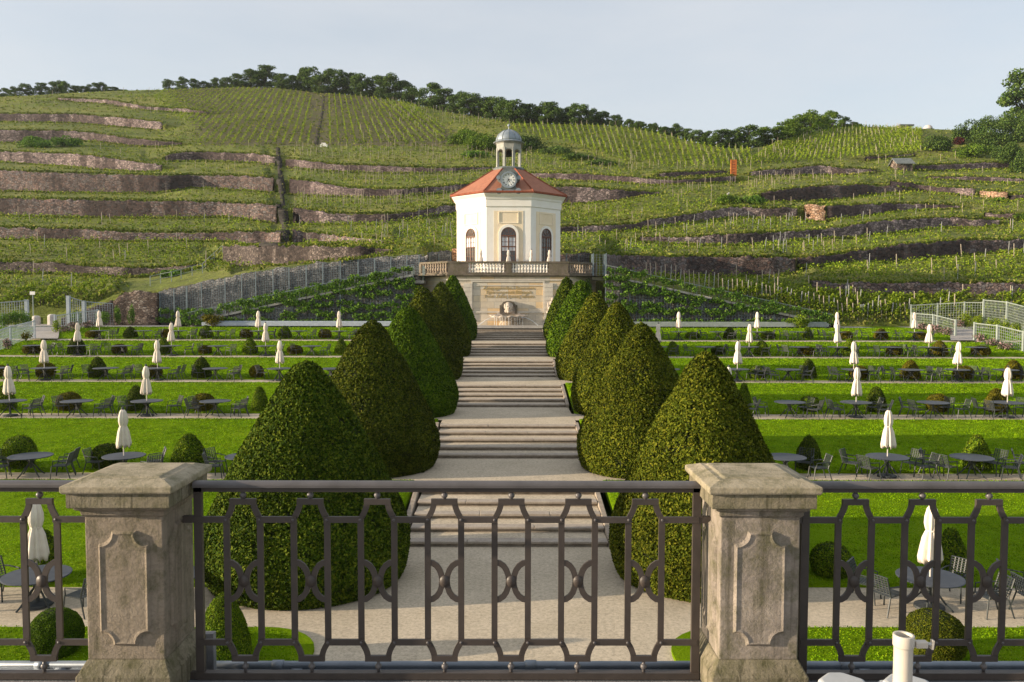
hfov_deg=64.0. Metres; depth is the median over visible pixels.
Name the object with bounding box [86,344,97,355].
garden chair
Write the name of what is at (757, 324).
closed parasol
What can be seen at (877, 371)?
garden chair
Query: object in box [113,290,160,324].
retaining wall
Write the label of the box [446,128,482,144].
bush
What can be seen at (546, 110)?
broadleaf tree
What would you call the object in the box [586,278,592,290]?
climber
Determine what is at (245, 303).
espaliered vine
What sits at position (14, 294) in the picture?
grapevine
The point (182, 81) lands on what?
broadleaf tree
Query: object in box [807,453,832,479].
garden chair
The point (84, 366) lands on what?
garden chair
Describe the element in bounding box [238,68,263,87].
broadleaf tree
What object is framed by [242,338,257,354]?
clipped box
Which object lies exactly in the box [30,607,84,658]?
clipped box
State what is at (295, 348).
garden chair
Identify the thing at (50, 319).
gatepost
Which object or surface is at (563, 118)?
broadleaf tree
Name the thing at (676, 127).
broadleaf tree
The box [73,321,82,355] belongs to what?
closed parasol
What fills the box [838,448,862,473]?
garden chair
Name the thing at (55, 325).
shrub
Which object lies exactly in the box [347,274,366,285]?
espaliered vine
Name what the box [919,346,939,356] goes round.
garden table
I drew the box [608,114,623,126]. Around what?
broadleaf tree
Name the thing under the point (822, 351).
garden chair
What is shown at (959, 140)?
bush
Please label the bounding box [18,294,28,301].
grapevine
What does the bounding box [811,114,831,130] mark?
broadleaf tree
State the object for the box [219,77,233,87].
broadleaf tree
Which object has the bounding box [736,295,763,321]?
espaliered vine
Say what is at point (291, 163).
vineyard wall
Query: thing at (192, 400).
garden chair
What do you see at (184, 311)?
espaliered vine
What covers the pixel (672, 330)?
lawn grass
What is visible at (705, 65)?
sky
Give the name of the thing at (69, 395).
clipped box
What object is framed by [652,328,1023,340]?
lawn
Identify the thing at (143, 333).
garden table
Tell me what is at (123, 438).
closed parasol
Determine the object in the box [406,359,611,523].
ground
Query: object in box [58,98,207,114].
vineyard wall
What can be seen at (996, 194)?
vineyard wall
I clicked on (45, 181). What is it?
vineyard wall
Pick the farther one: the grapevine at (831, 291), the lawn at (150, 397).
the grapevine at (831, 291)
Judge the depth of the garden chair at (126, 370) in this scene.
49.25 m
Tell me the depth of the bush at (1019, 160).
181.58 m
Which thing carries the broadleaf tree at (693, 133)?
on the hillside
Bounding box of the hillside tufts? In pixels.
[0,87,1023,324]
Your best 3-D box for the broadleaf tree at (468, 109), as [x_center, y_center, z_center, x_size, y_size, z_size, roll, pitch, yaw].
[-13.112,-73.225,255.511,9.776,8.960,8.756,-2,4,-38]
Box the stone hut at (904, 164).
[888,158,915,170]
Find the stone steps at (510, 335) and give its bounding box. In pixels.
[475,329,545,339]
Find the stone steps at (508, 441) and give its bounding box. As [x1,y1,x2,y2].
[436,422,579,457]
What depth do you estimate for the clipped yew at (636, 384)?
29.80 m
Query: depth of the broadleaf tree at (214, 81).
300.83 m
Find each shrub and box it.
[0,313,14,326]
[2,338,12,348]
[5,310,19,326]
[16,310,32,325]
[21,330,32,340]
[51,320,60,331]
[59,325,73,330]
[66,322,82,328]
[70,309,82,323]
[81,321,96,327]
[94,310,110,325]
[113,306,121,323]
[126,304,135,324]
[200,314,223,326]
[786,314,809,327]
[915,322,926,330]
[924,324,941,331]
[934,327,953,334]
[940,320,953,327]
[952,320,966,326]
[960,311,971,327]
[971,314,984,328]
[972,333,987,341]
[983,316,999,328]
[985,338,1000,345]
[989,331,1006,339]
[994,318,1009,332]
[997,342,1014,349]
[1009,322,1022,335]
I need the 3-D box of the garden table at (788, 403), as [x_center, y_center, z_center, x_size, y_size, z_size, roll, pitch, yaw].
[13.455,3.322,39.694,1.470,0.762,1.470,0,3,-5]
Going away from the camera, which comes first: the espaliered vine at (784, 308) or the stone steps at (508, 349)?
the stone steps at (508, 349)
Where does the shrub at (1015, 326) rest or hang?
on the lawn at (723, 329)
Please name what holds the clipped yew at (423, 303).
on the lawn at (172, 361)
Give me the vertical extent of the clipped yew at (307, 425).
5.710 m
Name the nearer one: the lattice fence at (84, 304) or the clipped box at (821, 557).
the clipped box at (821, 557)
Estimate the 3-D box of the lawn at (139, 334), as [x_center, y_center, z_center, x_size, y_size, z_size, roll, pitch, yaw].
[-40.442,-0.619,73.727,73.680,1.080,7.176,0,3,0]
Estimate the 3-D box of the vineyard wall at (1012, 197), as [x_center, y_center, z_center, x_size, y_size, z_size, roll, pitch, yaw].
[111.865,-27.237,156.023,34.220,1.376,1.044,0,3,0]
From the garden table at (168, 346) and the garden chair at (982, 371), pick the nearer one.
the garden chair at (982, 371)
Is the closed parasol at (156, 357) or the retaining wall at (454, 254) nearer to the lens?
the closed parasol at (156, 357)
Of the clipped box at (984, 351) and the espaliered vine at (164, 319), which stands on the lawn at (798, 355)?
the clipped box at (984, 351)
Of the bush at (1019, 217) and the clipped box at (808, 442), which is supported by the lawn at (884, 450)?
the clipped box at (808, 442)
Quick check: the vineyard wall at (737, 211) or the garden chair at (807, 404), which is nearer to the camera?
the garden chair at (807, 404)
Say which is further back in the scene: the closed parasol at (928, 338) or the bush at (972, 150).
the bush at (972, 150)
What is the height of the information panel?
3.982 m
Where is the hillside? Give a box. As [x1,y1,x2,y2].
[0,87,1023,326]
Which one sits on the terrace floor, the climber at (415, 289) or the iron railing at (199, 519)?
the iron railing at (199, 519)
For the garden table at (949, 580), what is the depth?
18.87 m
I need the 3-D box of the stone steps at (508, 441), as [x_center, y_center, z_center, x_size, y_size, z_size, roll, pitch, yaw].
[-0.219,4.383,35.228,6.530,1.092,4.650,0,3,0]
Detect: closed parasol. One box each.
[2,364,17,416]
[21,504,53,610]
[38,338,50,380]
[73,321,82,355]
[95,309,103,338]
[116,407,131,455]
[140,364,154,416]
[152,339,163,380]
[167,321,175,355]
[175,310,182,339]
[255,310,261,339]
[261,322,270,355]
[274,339,283,380]
[335,310,342,339]
[478,249,482,260]
[506,249,510,260]
[529,249,533,260]
[547,249,551,260]
[655,322,660,342]
[675,311,681,340]
[733,340,742,381]
[744,323,753,356]
[753,311,759,340]
[832,323,841,356]
[833,311,839,340]
[848,340,858,381]
[848,365,862,417]
[877,407,896,478]
[910,311,918,340]
[913,506,945,610]
[923,323,933,356]
[951,340,962,381]
[999,365,1014,417]
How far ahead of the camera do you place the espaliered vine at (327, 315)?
79.29 m
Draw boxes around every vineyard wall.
[0,113,162,130]
[0,130,181,146]
[0,151,161,170]
[0,170,273,193]
[0,198,276,223]
[0,227,280,242]
[0,261,211,276]
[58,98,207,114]
[165,151,275,164]
[223,244,395,266]
[285,159,489,172]
[289,179,467,196]
[292,229,393,243]
[293,205,456,223]
[531,173,735,184]
[554,186,659,203]
[560,207,796,233]
[607,254,795,276]
[639,217,999,244]
[659,170,726,177]
[750,165,876,175]
[761,184,908,201]
[797,239,1023,267]
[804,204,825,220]
[810,280,1023,296]
[826,203,959,220]
[865,153,914,160]
[890,181,974,195]
[915,162,1018,170]
[926,176,1023,182]
[979,191,1007,198]
[984,212,1021,220]
[1008,194,1023,199]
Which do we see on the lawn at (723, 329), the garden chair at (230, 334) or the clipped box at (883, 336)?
the clipped box at (883, 336)
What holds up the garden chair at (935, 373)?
on the gravel path at (8, 591)
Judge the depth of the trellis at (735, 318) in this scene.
79.80 m
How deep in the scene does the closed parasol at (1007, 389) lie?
39.54 m
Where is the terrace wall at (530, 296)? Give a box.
[419,274,597,329]
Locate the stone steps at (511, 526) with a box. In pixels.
[407,492,609,546]
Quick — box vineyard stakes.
[15,87,1017,219]
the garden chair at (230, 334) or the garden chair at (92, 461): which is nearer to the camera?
the garden chair at (92, 461)
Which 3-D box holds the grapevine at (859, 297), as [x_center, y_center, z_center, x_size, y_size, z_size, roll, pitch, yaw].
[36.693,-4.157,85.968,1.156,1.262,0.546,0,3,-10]
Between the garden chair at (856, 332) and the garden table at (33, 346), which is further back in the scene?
the garden chair at (856, 332)
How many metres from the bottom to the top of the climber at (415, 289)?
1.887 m
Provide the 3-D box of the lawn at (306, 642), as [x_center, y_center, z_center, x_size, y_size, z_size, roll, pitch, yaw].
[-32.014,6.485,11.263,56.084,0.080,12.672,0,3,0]
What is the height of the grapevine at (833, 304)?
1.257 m
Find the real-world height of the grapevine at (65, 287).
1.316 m
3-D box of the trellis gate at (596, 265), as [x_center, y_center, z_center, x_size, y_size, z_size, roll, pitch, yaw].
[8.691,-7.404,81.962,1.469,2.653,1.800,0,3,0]
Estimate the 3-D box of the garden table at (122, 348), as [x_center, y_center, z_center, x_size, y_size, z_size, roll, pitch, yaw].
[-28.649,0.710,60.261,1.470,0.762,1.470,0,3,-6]
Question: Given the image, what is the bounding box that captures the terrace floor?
[0,679,1023,681]
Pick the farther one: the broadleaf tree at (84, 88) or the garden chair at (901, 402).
the broadleaf tree at (84, 88)
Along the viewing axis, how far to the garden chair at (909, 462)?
30.23 m
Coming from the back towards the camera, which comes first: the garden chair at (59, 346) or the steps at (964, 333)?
the steps at (964, 333)
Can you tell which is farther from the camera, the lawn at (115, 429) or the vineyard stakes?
the vineyard stakes
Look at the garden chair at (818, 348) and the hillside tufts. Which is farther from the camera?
the hillside tufts
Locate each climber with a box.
[412,285,424,293]
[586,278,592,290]
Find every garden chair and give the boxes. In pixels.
[0,447,18,474]
[0,458,11,478]
[0,555,21,602]
[3,366,18,380]
[15,366,29,380]
[20,364,36,379]
[21,398,42,417]
[28,395,45,413]
[50,451,75,478]
[51,395,69,415]
[53,366,69,380]
[56,343,67,352]
[57,447,80,473]
[60,364,73,379]
[63,578,86,619]
[81,364,90,379]
[82,447,104,474]
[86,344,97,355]
[93,397,112,416]
[98,395,115,415]
[104,343,115,353]
[116,365,131,380]
[117,395,135,413]
[121,364,133,378]
[131,343,143,355]
[134,364,149,379]
[140,454,162,462]
[148,446,166,462]
[151,329,161,339]
[166,395,183,415]
[167,365,180,380]
[172,364,186,379]
[184,343,194,355]
[184,398,201,417]
[187,329,196,337]
[188,395,206,415]
[191,365,205,379]
[197,343,208,353]
[202,452,224,478]
[203,447,227,475]
[225,329,235,339]
[225,344,236,355]
[226,366,241,381]
[229,365,242,379]
[230,398,249,417]
[233,396,247,415]
[255,365,268,378]
[289,343,301,355]
[307,329,316,339]
[320,344,331,355]
[668,345,678,356]
[683,344,693,356]
[725,344,734,354]
[727,330,737,340]
[746,365,760,379]
[748,399,760,418]
[752,396,768,416]
[754,367,766,382]
[761,366,774,380]
[766,330,775,340]
[766,367,779,381]
[781,345,792,357]
[782,330,792,340]
[795,365,807,378]
[795,447,814,475]
[796,397,814,416]
[801,367,814,381]
[806,400,824,418]
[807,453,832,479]
[810,345,821,356]
[818,345,829,355]
[822,330,831,340]
[825,397,839,417]
[827,366,839,379]
[827,399,845,418]
[830,367,845,382]
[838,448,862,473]
[846,556,881,605]
[848,330,858,340]
[855,454,880,480]
[860,366,875,380]
[865,397,884,416]
[865,574,906,617]
[867,367,880,382]
[873,345,885,357]
[876,400,893,418]
[880,366,893,381]
[889,367,904,382]
[898,397,914,415]
[900,448,925,476]
[903,346,916,357]
[906,399,926,418]
[912,345,924,356]
[913,452,940,479]
[917,366,932,381]
[918,448,939,475]
[925,366,940,381]
[926,367,941,382]
[932,453,958,479]
[936,367,952,382]
[936,397,954,415]
[941,555,966,603]
[942,345,953,356]
[951,399,971,418]
[963,366,976,381]
[970,367,984,382]
[971,397,989,417]
[973,573,1015,619]
[977,366,989,380]
[981,367,996,381]
[982,400,1002,419]
[982,448,1008,476]
[996,558,1023,602]
[999,454,1023,480]
[1008,571,1023,618]
[1011,448,1023,474]
[1012,397,1023,415]
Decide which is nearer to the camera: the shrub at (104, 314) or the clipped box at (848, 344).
the clipped box at (848, 344)
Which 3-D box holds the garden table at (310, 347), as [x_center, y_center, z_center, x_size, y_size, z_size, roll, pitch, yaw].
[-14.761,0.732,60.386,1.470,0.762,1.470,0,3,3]
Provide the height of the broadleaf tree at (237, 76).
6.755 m
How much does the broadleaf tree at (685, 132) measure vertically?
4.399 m
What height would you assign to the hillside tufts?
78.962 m
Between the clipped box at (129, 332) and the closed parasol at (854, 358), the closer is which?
the closed parasol at (854, 358)
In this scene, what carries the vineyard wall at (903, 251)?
on the hillside
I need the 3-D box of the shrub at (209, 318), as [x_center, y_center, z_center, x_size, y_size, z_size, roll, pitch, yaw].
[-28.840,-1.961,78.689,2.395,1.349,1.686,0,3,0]
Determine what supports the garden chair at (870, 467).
on the gravel path at (8, 591)
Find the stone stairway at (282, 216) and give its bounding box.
[259,147,290,246]
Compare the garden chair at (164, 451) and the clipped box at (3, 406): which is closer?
the garden chair at (164, 451)
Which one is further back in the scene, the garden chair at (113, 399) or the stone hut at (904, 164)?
the stone hut at (904, 164)
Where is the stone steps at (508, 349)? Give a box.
[469,343,547,355]
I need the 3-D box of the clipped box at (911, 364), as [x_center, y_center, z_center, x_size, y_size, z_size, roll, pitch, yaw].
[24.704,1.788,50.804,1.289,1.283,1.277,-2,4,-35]
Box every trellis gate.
[411,266,425,283]
[591,253,606,280]
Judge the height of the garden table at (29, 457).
0.762 m
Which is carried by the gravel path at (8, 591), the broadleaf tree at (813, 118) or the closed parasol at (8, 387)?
the closed parasol at (8, 387)
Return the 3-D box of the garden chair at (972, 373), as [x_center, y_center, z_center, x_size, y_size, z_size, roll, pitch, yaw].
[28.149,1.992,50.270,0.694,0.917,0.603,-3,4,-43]
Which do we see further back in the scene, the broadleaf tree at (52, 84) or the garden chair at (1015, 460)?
the broadleaf tree at (52, 84)
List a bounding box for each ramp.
[146,275,436,325]
[592,276,871,327]
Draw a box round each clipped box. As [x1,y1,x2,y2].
[0,365,5,376]
[0,385,17,410]
[0,434,37,469]
[22,344,40,353]
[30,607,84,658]
[34,528,62,582]
[35,362,56,377]
[55,391,81,410]
[67,336,86,353]
[84,330,100,337]
[87,356,107,377]
[90,443,122,468]
[111,343,127,353]
[122,326,137,337]
[125,384,145,410]
[148,365,162,377]
[159,338,170,353]
[161,329,174,337]
[170,433,208,463]
[191,356,211,377]
[191,393,214,410]
[198,325,213,338]
[198,345,211,353]
[205,591,251,660]
[239,329,252,337]
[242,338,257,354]
[249,365,263,377]
[250,386,267,410]
[277,325,291,337]
[286,345,302,353]
[318,329,331,337]
[334,338,346,353]
[666,341,678,354]
[685,331,699,338]
[711,345,725,354]
[723,327,735,338]
[739,382,751,410]
[748,365,767,378]
[753,340,769,354]
[760,331,775,338]
[794,434,822,470]
[796,346,814,354]
[798,395,820,411]
[800,358,816,378]
[801,327,812,338]
[809,541,852,578]
[840,331,852,338]
[841,338,859,354]
[848,365,867,378]
[864,386,886,412]
[873,328,888,339]
[886,345,902,354]
[899,360,920,378]
[906,607,967,660]
[912,331,925,338]
[925,393,950,412]
[929,340,948,355]
[932,527,966,577]
[952,365,974,378]
[960,434,992,470]
[970,345,991,355]
[983,388,1008,412]
[1002,360,1023,379]
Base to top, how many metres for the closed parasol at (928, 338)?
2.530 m
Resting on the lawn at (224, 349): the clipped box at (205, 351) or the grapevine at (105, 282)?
the clipped box at (205, 351)
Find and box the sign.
[30,291,34,315]
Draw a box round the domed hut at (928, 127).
[923,125,932,128]
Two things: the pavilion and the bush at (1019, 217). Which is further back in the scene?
the bush at (1019, 217)
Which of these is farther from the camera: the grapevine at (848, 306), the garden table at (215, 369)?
the grapevine at (848, 306)
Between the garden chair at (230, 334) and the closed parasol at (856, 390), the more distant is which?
the garden chair at (230, 334)
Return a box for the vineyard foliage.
[0,86,1023,295]
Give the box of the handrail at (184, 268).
[150,245,222,285]
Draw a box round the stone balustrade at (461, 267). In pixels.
[419,261,595,274]
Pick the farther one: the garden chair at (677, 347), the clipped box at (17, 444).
the garden chair at (677, 347)
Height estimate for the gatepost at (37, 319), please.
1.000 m
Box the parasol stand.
[818,631,934,681]
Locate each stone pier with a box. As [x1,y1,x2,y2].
[59,463,211,681]
[685,463,822,681]
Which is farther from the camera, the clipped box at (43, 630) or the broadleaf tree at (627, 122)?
the broadleaf tree at (627, 122)
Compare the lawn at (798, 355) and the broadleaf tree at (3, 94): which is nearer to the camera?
the lawn at (798, 355)
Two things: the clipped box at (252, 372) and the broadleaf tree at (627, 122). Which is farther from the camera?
the broadleaf tree at (627, 122)
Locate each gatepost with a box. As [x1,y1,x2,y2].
[32,316,40,324]
[47,314,56,324]
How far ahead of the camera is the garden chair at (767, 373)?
49.97 m
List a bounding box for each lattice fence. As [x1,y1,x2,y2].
[0,300,28,327]
[0,320,35,349]
[54,309,97,330]
[66,296,112,324]
[910,302,982,327]
[911,312,956,335]
[973,322,1023,351]
[982,299,1023,336]
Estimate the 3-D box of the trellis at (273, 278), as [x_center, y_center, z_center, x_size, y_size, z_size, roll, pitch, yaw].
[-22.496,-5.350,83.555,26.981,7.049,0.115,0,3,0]
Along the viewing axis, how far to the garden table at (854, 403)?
39.55 m
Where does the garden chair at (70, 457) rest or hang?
on the gravel path at (8, 591)
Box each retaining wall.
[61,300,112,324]
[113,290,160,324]
[158,255,427,324]
[186,276,412,326]
[428,250,451,271]
[452,248,456,260]
[560,252,590,271]
[606,279,830,327]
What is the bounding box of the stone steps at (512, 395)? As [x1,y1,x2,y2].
[456,384,568,407]
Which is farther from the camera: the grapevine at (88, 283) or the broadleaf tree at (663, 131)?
the broadleaf tree at (663, 131)
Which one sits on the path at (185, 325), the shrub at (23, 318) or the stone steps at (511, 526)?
the shrub at (23, 318)
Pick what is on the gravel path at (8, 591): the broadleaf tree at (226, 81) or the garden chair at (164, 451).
the garden chair at (164, 451)
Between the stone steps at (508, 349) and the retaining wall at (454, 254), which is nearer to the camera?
the stone steps at (508, 349)
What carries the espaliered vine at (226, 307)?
attached to the trellis at (281, 311)
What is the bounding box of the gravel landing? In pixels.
[0,340,1023,660]
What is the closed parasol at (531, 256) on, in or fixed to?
on the terrace wall at (530, 296)
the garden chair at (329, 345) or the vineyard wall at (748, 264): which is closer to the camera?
the garden chair at (329, 345)
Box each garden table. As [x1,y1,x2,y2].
[0,399,26,416]
[0,564,72,612]
[7,452,53,478]
[22,345,40,355]
[30,367,57,380]
[60,399,93,416]
[67,345,88,355]
[90,330,108,338]
[92,367,118,380]
[101,452,145,462]
[113,345,132,355]
[130,399,162,416]
[135,330,152,339]
[149,367,169,380]
[162,345,181,355]
[173,330,186,338]
[199,399,230,416]
[202,367,227,380]
[209,345,227,355]
[212,330,226,339]
[224,453,235,459]
[254,330,263,339]
[256,345,275,355]
[267,367,289,380]
[294,330,303,339]
[302,345,320,355]
[323,367,335,375]
[332,331,344,339]
[670,331,685,339]
[695,346,713,349]
[709,331,724,340]
[731,368,749,381]
[741,346,757,356]
[752,331,761,340]
[771,453,806,467]
[774,400,805,417]
[776,368,800,381]
[789,346,809,356]
[790,331,803,340]
[828,346,847,356]
[840,400,871,418]
[841,368,866,381]
[866,453,909,478]
[874,332,889,340]
[882,346,901,356]
[895,566,965,612]
[898,368,923,381]
[908,332,923,340]
[916,400,949,418]
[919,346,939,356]
[944,368,970,381]
[949,453,994,478]
[967,346,986,356]
[990,400,1023,418]
[992,369,1019,381]
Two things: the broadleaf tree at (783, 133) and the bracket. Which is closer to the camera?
the bracket
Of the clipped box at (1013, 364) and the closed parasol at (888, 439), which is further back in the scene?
the clipped box at (1013, 364)
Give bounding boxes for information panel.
[730,160,736,175]
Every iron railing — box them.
[0,480,87,679]
[182,480,710,679]
[797,481,1023,679]
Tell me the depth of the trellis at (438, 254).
93.56 m
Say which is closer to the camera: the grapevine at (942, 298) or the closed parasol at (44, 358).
the closed parasol at (44, 358)
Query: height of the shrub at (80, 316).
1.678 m
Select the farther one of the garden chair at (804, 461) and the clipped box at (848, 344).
the clipped box at (848, 344)
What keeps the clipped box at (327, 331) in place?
on the lawn at (139, 334)
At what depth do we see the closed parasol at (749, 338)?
60.26 m
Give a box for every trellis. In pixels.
[159,254,423,319]
[195,275,413,326]
[425,252,450,271]
[566,253,590,272]
[605,281,822,327]
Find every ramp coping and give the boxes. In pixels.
[185,264,413,323]
[605,265,831,325]
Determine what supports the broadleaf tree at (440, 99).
on the hillside
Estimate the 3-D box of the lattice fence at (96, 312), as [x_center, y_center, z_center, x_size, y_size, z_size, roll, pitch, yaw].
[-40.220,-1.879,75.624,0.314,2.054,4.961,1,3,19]
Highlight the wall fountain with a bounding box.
[477,301,542,328]
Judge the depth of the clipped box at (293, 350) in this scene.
60.83 m
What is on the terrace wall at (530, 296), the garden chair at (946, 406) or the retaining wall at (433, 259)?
the retaining wall at (433, 259)
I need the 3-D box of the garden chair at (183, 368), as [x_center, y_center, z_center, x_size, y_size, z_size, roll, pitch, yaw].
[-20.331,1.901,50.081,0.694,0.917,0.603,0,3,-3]
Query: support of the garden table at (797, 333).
on the gravel path at (8, 591)
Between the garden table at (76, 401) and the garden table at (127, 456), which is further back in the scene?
the garden table at (76, 401)
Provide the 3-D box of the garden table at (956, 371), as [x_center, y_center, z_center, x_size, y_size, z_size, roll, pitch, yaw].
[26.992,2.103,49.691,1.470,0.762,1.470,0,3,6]
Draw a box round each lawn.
[0,327,386,338]
[0,340,348,355]
[0,357,338,379]
[0,382,279,413]
[0,418,437,472]
[0,479,411,586]
[0,627,313,660]
[565,383,1023,414]
[579,419,1023,473]
[603,480,1023,587]
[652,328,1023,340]
[661,342,1023,356]
[670,358,1023,380]
[671,627,1023,660]
[856,326,905,327]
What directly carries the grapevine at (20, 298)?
on the hillside
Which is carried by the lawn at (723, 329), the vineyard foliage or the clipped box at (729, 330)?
the clipped box at (729, 330)
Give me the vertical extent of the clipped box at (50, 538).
1.445 m
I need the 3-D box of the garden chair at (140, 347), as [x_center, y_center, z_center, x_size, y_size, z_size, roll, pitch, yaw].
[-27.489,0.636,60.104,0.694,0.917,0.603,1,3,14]
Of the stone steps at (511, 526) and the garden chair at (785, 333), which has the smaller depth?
the stone steps at (511, 526)
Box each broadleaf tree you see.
[0,88,9,96]
[6,86,20,96]
[18,83,34,95]
[31,82,49,94]
[46,80,63,93]
[56,81,72,93]
[67,85,82,92]
[77,86,89,91]
[86,82,100,91]
[96,82,107,91]
[104,86,118,90]
[162,79,175,88]
[174,76,188,88]
[187,78,201,88]
[200,81,213,87]
[210,77,222,87]
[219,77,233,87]
[229,73,246,86]
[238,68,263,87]
[249,64,276,87]
[271,73,290,88]
[281,75,300,88]
[289,73,310,90]
[295,66,321,91]
[307,74,334,92]
[316,68,348,94]
[334,72,361,94]
[349,73,377,96]
[362,74,387,97]
[373,72,402,99]
[390,80,415,100]
[400,86,421,105]
[414,82,444,108]
[427,88,454,111]
[445,90,470,113]
[455,92,482,116]
[469,96,495,117]
[481,96,505,120]
[493,99,518,122]
[503,99,531,122]
[516,103,538,123]
[527,106,542,123]
[533,101,561,123]
[549,106,569,124]
[562,106,576,124]
[565,102,592,124]
[582,108,600,124]
[595,110,611,125]
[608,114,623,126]
[624,119,634,128]
[633,121,646,129]
[646,122,659,132]
[657,126,670,133]
[668,123,682,136]
[679,128,692,140]
[688,129,705,143]
[701,130,715,144]
[707,128,732,147]
[722,128,743,147]
[731,124,763,148]
[755,126,775,147]
[765,125,788,141]
[776,118,800,138]
[789,114,812,136]
[800,109,828,134]
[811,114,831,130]
[824,110,845,128]
[839,116,850,127]
[996,68,1023,120]
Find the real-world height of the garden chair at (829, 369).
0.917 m
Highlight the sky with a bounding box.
[0,0,1023,147]
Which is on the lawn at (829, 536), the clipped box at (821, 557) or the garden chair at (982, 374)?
the clipped box at (821, 557)
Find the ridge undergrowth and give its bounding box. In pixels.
[215,80,861,146]
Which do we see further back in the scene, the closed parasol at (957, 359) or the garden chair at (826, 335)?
the garden chair at (826, 335)
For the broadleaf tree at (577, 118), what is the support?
on the hillside
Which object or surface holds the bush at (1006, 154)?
on the hillside
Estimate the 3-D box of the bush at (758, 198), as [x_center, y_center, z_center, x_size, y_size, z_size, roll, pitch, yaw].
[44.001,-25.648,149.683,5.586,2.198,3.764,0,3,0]
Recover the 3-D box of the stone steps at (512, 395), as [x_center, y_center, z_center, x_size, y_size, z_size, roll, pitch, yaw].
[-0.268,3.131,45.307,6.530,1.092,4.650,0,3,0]
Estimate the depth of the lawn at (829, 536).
24.23 m
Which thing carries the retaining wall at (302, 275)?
on the path at (185, 325)
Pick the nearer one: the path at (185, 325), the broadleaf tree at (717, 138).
the path at (185, 325)
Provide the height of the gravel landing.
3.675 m
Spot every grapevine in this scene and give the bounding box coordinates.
[4,291,15,303]
[10,295,21,305]
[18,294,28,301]
[34,291,46,305]
[47,280,59,288]
[47,287,56,299]
[53,294,64,306]
[56,286,67,295]
[62,285,70,295]
[75,286,86,291]
[78,279,91,287]
[85,282,97,289]
[101,277,108,287]
[753,286,763,295]
[786,292,797,299]
[827,293,837,302]
[829,288,839,295]
[831,301,840,308]
[841,305,852,312]
[858,295,867,303]
[860,305,869,315]
[868,305,879,313]
[936,295,946,301]
[953,291,963,299]
[955,286,970,295]
[997,290,1006,299]
[1013,288,1023,296]
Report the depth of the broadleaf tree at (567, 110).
246.85 m
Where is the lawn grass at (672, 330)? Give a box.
[0,326,1023,660]
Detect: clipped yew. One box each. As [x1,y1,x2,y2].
[204,359,410,610]
[330,319,440,477]
[387,306,458,417]
[408,287,463,379]
[431,281,471,356]
[445,275,477,339]
[543,276,573,338]
[545,280,592,356]
[555,292,608,380]
[571,301,634,414]
[576,321,678,478]
[608,350,799,602]
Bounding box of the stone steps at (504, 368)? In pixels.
[461,360,556,376]
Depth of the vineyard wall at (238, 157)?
195.69 m
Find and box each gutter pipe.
[0,660,1023,669]
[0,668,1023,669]
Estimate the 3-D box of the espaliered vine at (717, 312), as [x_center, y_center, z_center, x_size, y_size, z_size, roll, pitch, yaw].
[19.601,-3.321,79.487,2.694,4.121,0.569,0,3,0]
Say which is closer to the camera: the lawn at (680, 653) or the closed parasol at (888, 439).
the lawn at (680, 653)
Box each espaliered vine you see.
[155,307,175,324]
[174,307,195,324]
[180,312,200,326]
[196,307,222,326]
[217,302,238,326]
[226,301,249,311]
[236,298,259,320]
[247,296,266,307]
[254,294,280,320]
[261,293,283,304]
[273,290,298,326]
[280,289,298,300]
[294,286,317,296]
[294,286,318,326]
[310,282,332,293]
[313,282,338,326]
[331,277,357,326]
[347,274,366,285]
[351,275,376,320]
[370,271,397,326]
[389,265,415,313]
[603,266,630,309]
[623,269,647,321]
[640,275,668,321]
[661,279,684,327]
[678,284,703,321]
[700,286,725,321]
[719,291,744,327]
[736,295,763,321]
[759,300,780,327]
[778,304,800,327]
[801,309,821,321]
[816,312,841,327]
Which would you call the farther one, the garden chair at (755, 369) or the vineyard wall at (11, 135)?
the vineyard wall at (11, 135)
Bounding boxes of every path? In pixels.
[0,339,1023,607]
[5,325,1023,328]
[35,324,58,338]
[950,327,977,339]
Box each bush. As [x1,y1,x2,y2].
[17,135,57,147]
[50,135,83,146]
[159,269,183,277]
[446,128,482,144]
[461,149,489,157]
[463,131,496,149]
[520,134,547,149]
[537,145,573,154]
[562,153,597,159]
[585,158,617,164]
[714,194,741,203]
[741,195,768,203]
[921,134,954,151]
[950,119,986,141]
[953,136,964,144]
[953,143,993,157]
[965,127,1014,151]
[971,112,1015,132]
[990,141,1021,162]
[992,114,1023,142]
[993,197,1004,201]
[1008,147,1023,172]
[1011,213,1023,219]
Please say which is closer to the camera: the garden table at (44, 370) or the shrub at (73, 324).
the garden table at (44, 370)
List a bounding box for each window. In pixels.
[464,226,477,271]
[498,224,518,271]
[539,226,552,272]
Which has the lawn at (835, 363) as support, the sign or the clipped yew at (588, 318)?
the clipped yew at (588, 318)
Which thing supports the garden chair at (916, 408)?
on the gravel path at (8, 591)
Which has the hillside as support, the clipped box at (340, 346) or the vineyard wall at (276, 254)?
the vineyard wall at (276, 254)
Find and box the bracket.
[206,631,216,669]
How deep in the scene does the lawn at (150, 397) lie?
44.58 m
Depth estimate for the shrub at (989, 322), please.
76.50 m
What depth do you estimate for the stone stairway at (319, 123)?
241.07 m
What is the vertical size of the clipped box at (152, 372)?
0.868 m
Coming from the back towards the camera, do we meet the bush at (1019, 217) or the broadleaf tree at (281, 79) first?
the broadleaf tree at (281, 79)
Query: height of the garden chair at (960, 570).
0.917 m
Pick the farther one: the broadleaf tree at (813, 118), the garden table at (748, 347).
the broadleaf tree at (813, 118)
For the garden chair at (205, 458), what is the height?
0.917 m
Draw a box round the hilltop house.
[894,124,913,127]
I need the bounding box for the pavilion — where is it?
[450,124,566,272]
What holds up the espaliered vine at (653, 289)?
attached to the trellis at (735, 318)
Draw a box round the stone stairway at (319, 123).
[314,95,324,144]

